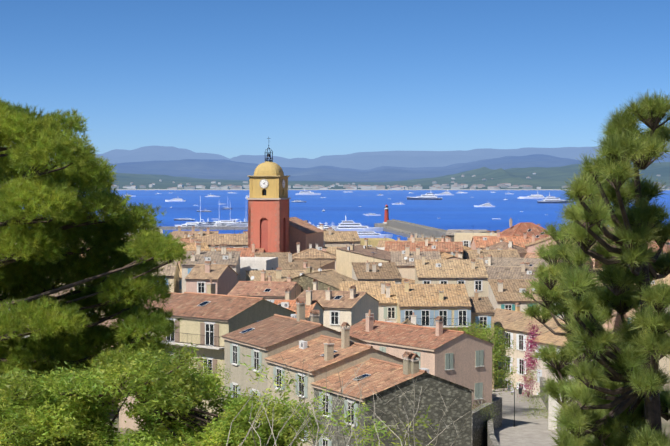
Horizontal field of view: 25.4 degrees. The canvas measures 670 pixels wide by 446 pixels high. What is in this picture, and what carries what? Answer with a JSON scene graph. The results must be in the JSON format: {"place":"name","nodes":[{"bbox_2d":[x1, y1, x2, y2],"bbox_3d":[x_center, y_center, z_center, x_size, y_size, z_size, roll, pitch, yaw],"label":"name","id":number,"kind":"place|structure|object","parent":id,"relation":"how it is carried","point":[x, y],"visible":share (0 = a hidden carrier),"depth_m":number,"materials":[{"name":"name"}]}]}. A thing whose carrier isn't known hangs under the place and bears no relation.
{"place":"outdoors","nodes":[
{"label":"outdoors","id":0,"kind":"place"},
{"bbox_2d":[0,98,191,380],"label":"pine","id":1,"kind":"object","parent":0,"point":[46,135],"depth_m":45.15,"materials":[{"name":"green plant"}]},
{"bbox_2d":[0,0,669,158],"label":"sky","id":2,"kind":"structure","parent":0,"point":[314,78],"materials":[{"name":"blue"}]},
{"bbox_2d":[10,369,669,442],"bbox_3d":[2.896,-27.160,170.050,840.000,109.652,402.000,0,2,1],"label":"ground","id":3,"kind":"structure","parent":0,"point":[664,422],"depth_m":155.12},
{"bbox_2d":[49,287,118,410],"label":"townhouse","id":4,"kind":"structure","parent":3,"relation":"on","point":[60,293],"depth_m":166.15,"materials":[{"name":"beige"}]},
{"bbox_2d":[119,292,183,430],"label":"house","id":5,"kind":"structure","parent":3,"relation":"on","point":[128,423],"depth_m":149.93,"materials":[{"name":"beige paint"}]},
{"bbox_2d":[0,342,327,445],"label":"shrubs","id":6,"kind":"object","parent":3,"relation":"on","point":[18,427],"depth_m":39.21,"materials":[{"name":"green plant"}]},
{"bbox_2d":[152,261,179,292],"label":"townhouse","id":7,"kind":"structure","parent":3,"relation":"on","point":[172,274],"depth_m":215.78,"materials":[{"name":"beige paint"}]},
{"bbox_2d":[177,257,181,292],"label":"townhouse","id":8,"kind":"structure","parent":3,"relation":"on","point":[180,281],"depth_m":235.82,"materials":[{"name":"beige paint"}]},
{"bbox_2d":[170,226,194,233],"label":"townhouse","id":9,"kind":"structure","parent":3,"relation":"on","point":[179,228],"depth_m":350.81,"materials":[{"name":"beige paint"}]},
{"bbox_2d":[178,232,193,242],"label":"townhouse","id":10,"kind":"structure","parent":3,"relation":"on","point":[186,239],"depth_m":317.99,"materials":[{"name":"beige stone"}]},
{"bbox_2d":[151,354,233,384],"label":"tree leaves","id":11,"kind":"object","parent":3,"relation":"on","point":[212,369],"visible":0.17,"depth_m":90.31,"materials":[{"name":"green plant"}]},
{"bbox_2d":[178,236,208,263],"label":"house","id":12,"kind":"structure","parent":3,"relation":"on","point":[191,245],"depth_m":274.19,"materials":[{"name":"brown tile"}]},
{"bbox_2d":[170,227,218,238],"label":"townhouse","id":13,"kind":"structure","parent":3,"relation":"on","point":[180,233],"depth_m":340.39,"materials":[{"name":"beige tile"}]},
{"bbox_2d":[180,240,234,262],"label":"townhouse","id":14,"kind":"structure","parent":3,"relation":"on","point":[212,248],"depth_m":248.60,"materials":[{"name":"paint"}]},
{"bbox_2d":[181,243,240,292],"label":"townhouse","id":15,"kind":"structure","parent":3,"relation":"on","point":[230,258],"depth_m":217.72,"materials":[{"name":"brown tile"}]},
{"bbox_2d":[185,261,237,294],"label":"pink house","id":16,"kind":"structure","parent":3,"relation":"on","point":[198,277],"depth_m":202.34,"materials":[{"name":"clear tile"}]},
{"bbox_2d":[194,229,247,248],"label":"house","id":17,"kind":"structure","parent":3,"relation":"on","point":[234,240],"depth_m":302.89,"materials":[{"name":"brown tile"}]},
{"bbox_2d":[152,279,295,444],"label":"house","id":18,"kind":"structure","parent":3,"relation":"on","point":[210,317],"depth_m":127.06,"materials":[{"name":"brown tile"}]},
{"bbox_2d":[210,242,264,256],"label":"house","id":19,"kind":"structure","parent":3,"relation":"on","point":[247,252],"depth_m":265.54,"materials":[{"name":"brown tile"}]},
{"bbox_2d":[240,257,277,280],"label":"white house","id":20,"kind":"structure","parent":3,"relation":"on","point":[258,263],"depth_m":225.57,"materials":[{"name":"white paint"}]},
{"bbox_2d":[227,270,301,302],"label":"terracotta house","id":21,"kind":"structure","parent":3,"relation":"on","point":[269,290],"depth_m":190.88,"materials":[{"name":"orange tile"}]},
{"bbox_2d":[247,138,290,251],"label":"bell tower","id":22,"kind":"structure","parent":3,"relation":"on","point":[268,214],"depth_m":267.83,"materials":[{"name":"red paint"}]},
{"bbox_2d":[254,251,299,269],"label":"house","id":23,"kind":"structure","parent":3,"relation":"on","point":[286,261],"depth_m":243.04,"materials":[{"name":"brown tile"}]},
{"bbox_2d":[246,266,337,281],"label":"townhouse","id":24,"kind":"structure","parent":3,"relation":"on","point":[278,274],"depth_m":221.13,"materials":[{"name":"brown tile"}]},
{"bbox_2d":[222,297,365,399],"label":"house front","id":25,"kind":"structure","parent":3,"relation":"on","point":[259,342],"depth_m":111.44,"materials":[{"name":"brown tile"}]},
{"bbox_2d":[274,287,324,323],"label":"cream house","id":26,"kind":"structure","parent":3,"relation":"on","point":[291,305],"depth_m":152.95,"materials":[{"name":"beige tile"}]},
{"bbox_2d":[289,217,324,253],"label":"church nave","id":27,"kind":"structure","parent":3,"relation":"on","point":[304,234],"depth_m":276.09,"materials":[{"name":"paint"}]},
{"bbox_2d":[292,257,334,269],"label":"townhouse","id":28,"kind":"structure","parent":3,"relation":"on","point":[302,264],"depth_m":256.25,"materials":[{"name":"beige tile"}]},
{"bbox_2d":[292,242,335,269],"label":"townhouse","id":29,"kind":"structure","parent":3,"relation":"on","point":[317,253],"depth_m":262.74,"materials":[{"name":"beige tile"}]},
{"bbox_2d":[283,260,356,292],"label":"house","id":30,"kind":"structure","parent":3,"relation":"on","point":[326,279],"depth_m":194.62,"materials":[{"name":"brown tile"}]},
{"bbox_2d":[320,224,334,230],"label":"townhouse","id":31,"kind":"structure","parent":3,"relation":"on","point":[321,227],"depth_m":327.12,"materials":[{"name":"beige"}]},
{"bbox_2d":[295,279,378,331],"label":"house","id":32,"kind":"structure","parent":3,"relation":"on","point":[352,306],"depth_m":166.15,"materials":[{"name":"beige paint"}]},
{"bbox_2d":[237,354,438,445],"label":"shrub leaves","id":33,"kind":"object","parent":3,"relation":"on","point":[372,432],"visible":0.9,"depth_m":34.43,"materials":[{"name":"green plant"}]},
{"bbox_2d":[324,227,360,246],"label":"house","id":34,"kind":"structure","parent":3,"relation":"on","point":[339,238],"depth_m":316.50,"materials":[{"name":"beige tile"}]},
{"bbox_2d":[315,240,376,254],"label":"townhouse","id":35,"kind":"structure","parent":3,"relation":"on","point":[332,250],"depth_m":277.99,"materials":[{"name":"beige paint"}]},
{"bbox_2d":[226,352,483,445],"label":"bare twigs","id":36,"kind":"object","parent":3,"relation":"on","point":[350,432],"visible":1,"depth_m":29.71,"materials":[{"name":"beige plant"}]},
{"bbox_2d":[336,238,390,277],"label":"townhouse","id":37,"kind":"structure","parent":3,"relation":"on","point":[346,257],"depth_m":260.64,"materials":[{"name":"beige paint"}]},
{"bbox_2d":[338,281,396,322],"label":"beige house","id":38,"kind":"structure","parent":3,"relation":"on","point":[383,293],"depth_m":188.63,"materials":[{"name":"beige tile"}]},
{"bbox_2d":[351,260,401,283],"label":"house","id":39,"kind":"structure","parent":3,"relation":"on","point":[375,271],"depth_m":218.56,"materials":[{"name":"brown tile"}]},
{"bbox_2d":[360,237,393,246],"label":"house","id":40,"kind":"structure","parent":3,"relation":"on","point":[373,242],"depth_m":325.53,"materials":[{"name":"yellow paint"}]},
{"bbox_2d":[310,351,473,445],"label":"house front","id":41,"kind":"structure","parent":3,"relation":"on","point":[385,380],"depth_m":95.98,"materials":[{"name":"grey stone"}]},
{"bbox_2d":[377,232,424,246],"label":"house","id":42,"kind":"structure","parent":3,"relation":"on","point":[381,243],"depth_m":309.45,"materials":[{"name":"beige tile"}]},
{"bbox_2d":[385,312,418,325],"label":"house","id":43,"kind":"structure","parent":3,"relation":"on","point":[412,321],"depth_m":178.48,"materials":[{"name":"beige paint"}]},
{"bbox_2d":[401,278,414,283],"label":"townhouse","id":44,"kind":"structure","parent":3,"relation":"on","point":[411,281],"depth_m":237.53,"materials":[{"name":"beige stone"}]},
{"bbox_2d":[390,245,440,279],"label":"house","id":45,"kind":"structure","parent":3,"relation":"on","point":[404,262],"depth_m":249.27,"materials":[{"name":"beige tile"}]},
{"bbox_2d":[340,310,493,409],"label":"house","id":46,"kind":"structure","parent":3,"relation":"on","point":[462,358],"depth_m":137.38,"materials":[{"name":"pink paint"}]},
{"bbox_2d":[384,234,462,257],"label":"townhouse","id":47,"kind":"structure","parent":3,"relation":"on","point":[443,247],"depth_m":274.04,"materials":[{"name":"orange tile"}]},
{"bbox_2d":[407,229,445,241],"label":"house","id":48,"kind":"structure","parent":3,"relation":"on","point":[423,239],"depth_m":324.12,"materials":[{"name":"beige paint"}]},
{"bbox_2d":[395,279,471,331],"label":"house","id":49,"kind":"structure","parent":3,"relation":"on","point":[427,304],"depth_m":180.81,"materials":[{"name":"beige tile"}]},
{"bbox_2d":[414,255,488,296],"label":"house","id":50,"kind":"structure","parent":3,"relation":"on","point":[472,275],"depth_m":216.59,"materials":[{"name":"beige tile"}]},
{"bbox_2d":[441,249,461,258],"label":"townhouse","id":51,"kind":"structure","parent":3,"relation":"on","point":[444,255],"depth_m":263.23,"materials":[{"name":"beige stone"}]},
{"bbox_2d":[434,235,471,249],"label":"townhouse","id":52,"kind":"structure","parent":3,"relation":"on","point":[449,240],"depth_m":299.59,"materials":[{"name":"beige paint"}]},
{"bbox_2d":[445,229,485,241],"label":"house stone","id":53,"kind":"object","parent":3,"relation":"on","point":[450,232],"visible":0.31,"depth_m":343.08,"materials":[{"name":"beige paint"}]},
{"bbox_2d":[454,227,496,246],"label":"townhouse","id":54,"kind":"structure","parent":3,"relation":"on","point":[465,239],"depth_m":305.84,"materials":[{"name":"beige paint"}]},
{"bbox_2d":[469,289,495,388],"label":"house","id":55,"kind":"structure","parent":3,"relation":"on","point":[482,309],"depth_m":183.15,"materials":[{"name":"beige paint"}]},
{"bbox_2d":[462,246,520,258],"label":"house","id":56,"kind":"structure","parent":3,"relation":"on","point":[472,254],"depth_m":277.57,"materials":[{"name":"brown tile"}]},
{"bbox_2d":[470,230,531,249],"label":"townhouse","id":57,"kind":"structure","parent":3,"relation":"on","point":[485,241],"depth_m":299.49,"materials":[{"name":"orange tile"}]},
{"bbox_2d":[481,238,526,257],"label":"townhouse","id":58,"kind":"structure","parent":3,"relation":"on","point":[510,245],"depth_m":291.03,"materials":[{"name":"beige tile"}]},
{"bbox_2d":[494,302,527,384],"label":"house","id":59,"kind":"structure","parent":3,"relation":"on","point":[503,317],"depth_m":193.48,"materials":[{"name":"beige stone"}]},
{"bbox_2d":[485,262,539,294],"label":"house","id":60,"kind":"structure","parent":3,"relation":"on","point":[522,270],"depth_m":236.76,"materials":[{"name":"brown tile"}]},
{"bbox_2d":[477,255,552,266],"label":"townhouse","id":61,"kind":"structure","parent":3,"relation":"on","point":[489,260],"depth_m":257.63,"materials":[{"name":"beige tile"}]},
{"bbox_2d":[472,377,567,445],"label":"street walls","id":62,"kind":"structure","parent":3,"relation":"on","point":[481,436],"depth_m":135.25,"materials":[{"name":"stone"}]},
{"bbox_2d":[450,319,518,395],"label":"ivy","id":63,"kind":"object","parent":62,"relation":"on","point":[495,357],"depth_m":150.90,"materials":[{"name":"green plant"}]},
{"bbox_2d":[472,396,502,431],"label":"shrub leaves","id":64,"kind":"object","parent":62,"relation":"attached to","point":[485,411],"visible":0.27,"depth_m":134.30,"materials":[{"name":"green plant"}]},
{"bbox_2d":[500,218,548,240],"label":"orange house","id":65,"kind":"structure","parent":3,"relation":"on","point":[528,228],"depth_m":317.18,"materials":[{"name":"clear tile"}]},
{"bbox_2d":[488,279,563,318],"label":"house","id":66,"kind":"structure","parent":3,"relation":"on","point":[504,293],"depth_m":202.89,"materials":[{"name":"brown tile"}]},
{"bbox_2d":[502,313,567,390],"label":"house","id":67,"kind":"structure","parent":3,"relation":"on","point":[517,329],"depth_m":182.85,"materials":[{"name":"beige paint"}]},
{"bbox_2d":[523,387,548,418],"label":"shrub round leaves","id":68,"kind":"object","parent":3,"relation":"on","point":[542,410],"visible":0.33,"depth_m":151.46,"materials":[{"name":"green plant"}]},
{"bbox_2d":[524,230,555,252],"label":"townhouse","id":69,"kind":"structure","parent":3,"relation":"on","point":[530,247],"depth_m":289.38,"materials":[{"name":"pink paint"}]},
{"bbox_2d":[524,249,593,267],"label":"house","id":70,"kind":"structure","parent":3,"relation":"on","point":[530,255],"depth_m":266.32,"materials":[{"name":"orange stone"}]},
{"bbox_2d":[528,327,591,394],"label":"house","id":71,"kind":"structure","parent":3,"relation":"on","point":[543,339],"depth_m":171.76,"materials":[{"name":"beige paint"}]},
{"bbox_2d":[544,239,605,267],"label":"townhouse","id":72,"kind":"structure","parent":3,"relation":"on","point":[595,263],"depth_m":278.95,"materials":[{"name":"orange tile"}]},
{"bbox_2d":[548,378,625,429],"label":"wall","id":73,"kind":"structure","parent":3,"relation":"on","point":[552,402],"depth_m":138.84,"materials":[{"name":"white paint"}]},
{"bbox_2d":[593,278,608,330],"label":"house","id":74,"kind":"structure","parent":3,"relation":"on","point":[605,325],"depth_m":214.15,"materials":[{"name":"beige stone"}]},
{"bbox_2d":[608,279,655,335],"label":"townhouse","id":75,"kind":"structure","parent":3,"relation":"on","point":[617,322],"depth_m":226.02,"materials":[{"name":"stone"}]},
{"bbox_2d":[646,239,669,253],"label":"townhouse","id":76,"kind":"structure","parent":3,"relation":"on","point":[664,247],"depth_m":244.39,"materials":[{"name":"pink paint"}]},
{"bbox_2d":[654,274,669,285],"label":"townhouse","id":77,"kind":"structure","parent":3,"relation":"on","point":[667,277],"depth_m":217.17,"materials":[{"name":"beige stone"}]},
{"bbox_2d":[659,287,669,376],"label":"townhouse","id":78,"kind":"structure","parent":3,"relation":"on","point":[666,362],"depth_m":206.70,"materials":[{"name":"beige stone"}]},
{"bbox_2d":[11,162,669,188],"bbox_3d":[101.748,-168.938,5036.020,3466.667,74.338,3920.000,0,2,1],"label":"hills","id":79,"kind":"structure","parent":0,"point":[551,178],"depth_m":4117.69,"materials":[{"name":"green plant"}]},
{"bbox_2d":[111,173,669,189],"bbox_3d":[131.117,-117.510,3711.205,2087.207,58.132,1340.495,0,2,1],"label":"shore town","id":80,"kind":"object","parent":79,"relation":"on","point":[455,186],"visible":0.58,"depth_m":3192.28},
{"bbox_2d":[12,154,669,181],"bbox_3d":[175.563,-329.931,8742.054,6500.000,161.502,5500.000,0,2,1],"label":"mountains","id":81,"kind":"structure","parent":0,"point":[223,169],"depth_m":7665.97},
{"bbox_2d":[264,322,419,445],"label":"house front","id":82,"kind":"structure","parent":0,"point":[324,356],"depth_m":103.24,"materials":[{"name":"beige stone"}]},
{"bbox_2d":[36,190,669,239],"bbox_3d":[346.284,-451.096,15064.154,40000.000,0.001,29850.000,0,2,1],"label":"sea","id":83,"kind":"structure","parent":0,"point":[457,210],"depth_m":1398.94,"materials":[{"name":"blue liquid"}]},
{"bbox_2d":[165,198,185,201],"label":"yacht","id":84,"kind":"object","parent":83,"relation":"on","point":[177,200],"visible":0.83,"depth_m":1717.74,"materials":[{"name":"white"}]},
{"bbox_2d":[174,217,194,220],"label":"yacht","id":85,"kind":"object","parent":83,"relation":"on","point":[185,219],"visible":0.92,"depth_m":991.64,"materials":[{"name":"white"}]},
{"bbox_2d":[175,222,201,225],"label":"boat","id":86,"kind":"object","parent":83,"relation":"on","point":[190,223],"visible":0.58,"depth_m":852.98,"materials":[{"name":"white"}]},
{"bbox_2d":[153,226,247,229],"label":"harbour quay","id":87,"kind":"structure","parent":83,"relation":"in","point":[206,227],"depth_m":824.54,"materials":[{"name":"concrete"}]},
{"bbox_2d":[195,221,213,225],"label":"sailboat","id":88,"kind":"object","parent":83,"relation":"on","point":[203,224],"visible":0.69,"depth_m":849.70,"materials":[{"name":"white"}]},
{"bbox_2d":[216,220,235,222],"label":"boat","id":89,"kind":"object","parent":83,"relation":"on","point":[227,221],"visible":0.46,"depth_m":882.10,"materials":[{"name":"white"}]},
{"bbox_2d":[225,221,247,225],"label":"sailboat","id":90,"kind":"object","parent":83,"relation":"on","point":[235,224],"visible":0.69,"depth_m":848.88,"materials":[{"name":"white"}]},
{"bbox_2d":[295,190,320,194],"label":"yacht","id":91,"kind":"object","parent":83,"relation":"on","point":[304,192],"visible":0.98,"depth_m":2297.41,"materials":[{"name":"white"}]},
{"bbox_2d":[336,216,382,231],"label":"moored yacht","id":92,"kind":"object","parent":83,"relation":"on","point":[345,225],"visible":0.85,"depth_m":796.73,"materials":[{"name":"white"}]},
{"bbox_2d":[365,213,380,215],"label":"yacht","id":93,"kind":"object","parent":83,"relation":"on","point":[371,214],"visible":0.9,"depth_m":1114.45,"materials":[{"name":"white"}]},
{"bbox_2d":[357,227,392,237],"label":"moored yacht","id":94,"kind":"object","parent":83,"relation":"on","point":[367,234],"visible":0.73,"depth_m":717.64,"materials":[{"name":"white"}]},
{"bbox_2d":[374,219,446,237],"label":"breakwater","id":95,"kind":"object","parent":83,"relation":"on","point":[400,228],"visible":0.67,"depth_m":747.67,"materials":[{"name":"stone"}]},
{"bbox_2d":[383,203,388,223],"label":"lighthouse","id":96,"kind":"object","parent":95,"relation":"on","point":[386,215],"visible":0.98,"depth_m":839.86,"materials":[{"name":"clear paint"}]},
{"bbox_2d":[407,193,441,199],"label":"yacht","id":97,"kind":"object","parent":83,"relation":"on","point":[429,196],"visible":0.98,"depth_m":1825.52,"materials":[{"name":"white"}]},
{"bbox_2d":[434,190,453,194],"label":"yacht","id":98,"kind":"object","parent":83,"relation":"on","point":[447,192],"visible":0.92,"depth_m":2245.59,"materials":[{"name":"white"}]},
{"bbox_2d":[474,203,494,206],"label":"yacht","id":99,"kind":"object","parent":83,"relation":"on","point":[486,205],"visible":0.92,"depth_m":1417.34,"materials":[{"name":"white"}]},
{"bbox_2d":[519,193,545,198],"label":"yacht","id":100,"kind":"object","parent":83,"relation":"on","point":[536,196],"visible":0.9,"depth_m":1921.07,"materials":[{"name":"white"}]},
{"bbox_2d":[537,192,571,202],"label":"yacht","id":101,"kind":"object","parent":83,"relation":"on","point":[550,199],"visible":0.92,"depth_m":1604.24,"materials":[{"name":"white"}]},
{"bbox_2d":[62,143,669,169],"bbox_3d":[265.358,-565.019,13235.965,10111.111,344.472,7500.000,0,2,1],"label":"mountains","id":102,"kind":"structure","parent":0,"point":[372,160],"depth_m":12575.20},
{"bbox_2d":[492,385,559,445],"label":"street paving","id":103,"kind":"structure","parent":0,"point":[529,431],"depth_m":143.58,"materials":[{"name":"beige stone"}]},
{"bbox_2d":[513,387,522,426],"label":"street lamp","id":104,"kind":"object","parent":103,"relation":"on","point":[520,390],"visible":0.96,"depth_m":141.06,"materials":[{"name":"metal"}]},
{"bbox_2d":[517,320,541,396],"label":"bougainvillea leaves","id":105,"kind":"object","parent":103,"relation":"on","point":[528,355],"visible":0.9,"depth_m":164.53,"materials":[{"name":"plant"}]},
{"bbox_2d":[521,358,540,403],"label":"green bougainvillea leaves","id":106,"kind":"object","parent":103,"relation":"on","point":[530,381],"visible":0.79,"depth_m":166.81,"materials":[{"name":"green plant"}]},
{"bbox_2d":[518,220,627,438],"bbox_3d":[6.853,4.498,41.939,3.261,9.133,4.457,0,2,1],"label":"pine","id":107,"kind":"object","parent":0,"point":[553,250],"depth_m":41.75,"materials":[{"name":"green plant"}]},
{"bbox_2d":[546,90,669,445],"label":"pine","id":108,"kind":"object","parent":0,"point":[632,139],"depth_m":23.27,"materials":[{"name":"green plant"}]}
]}

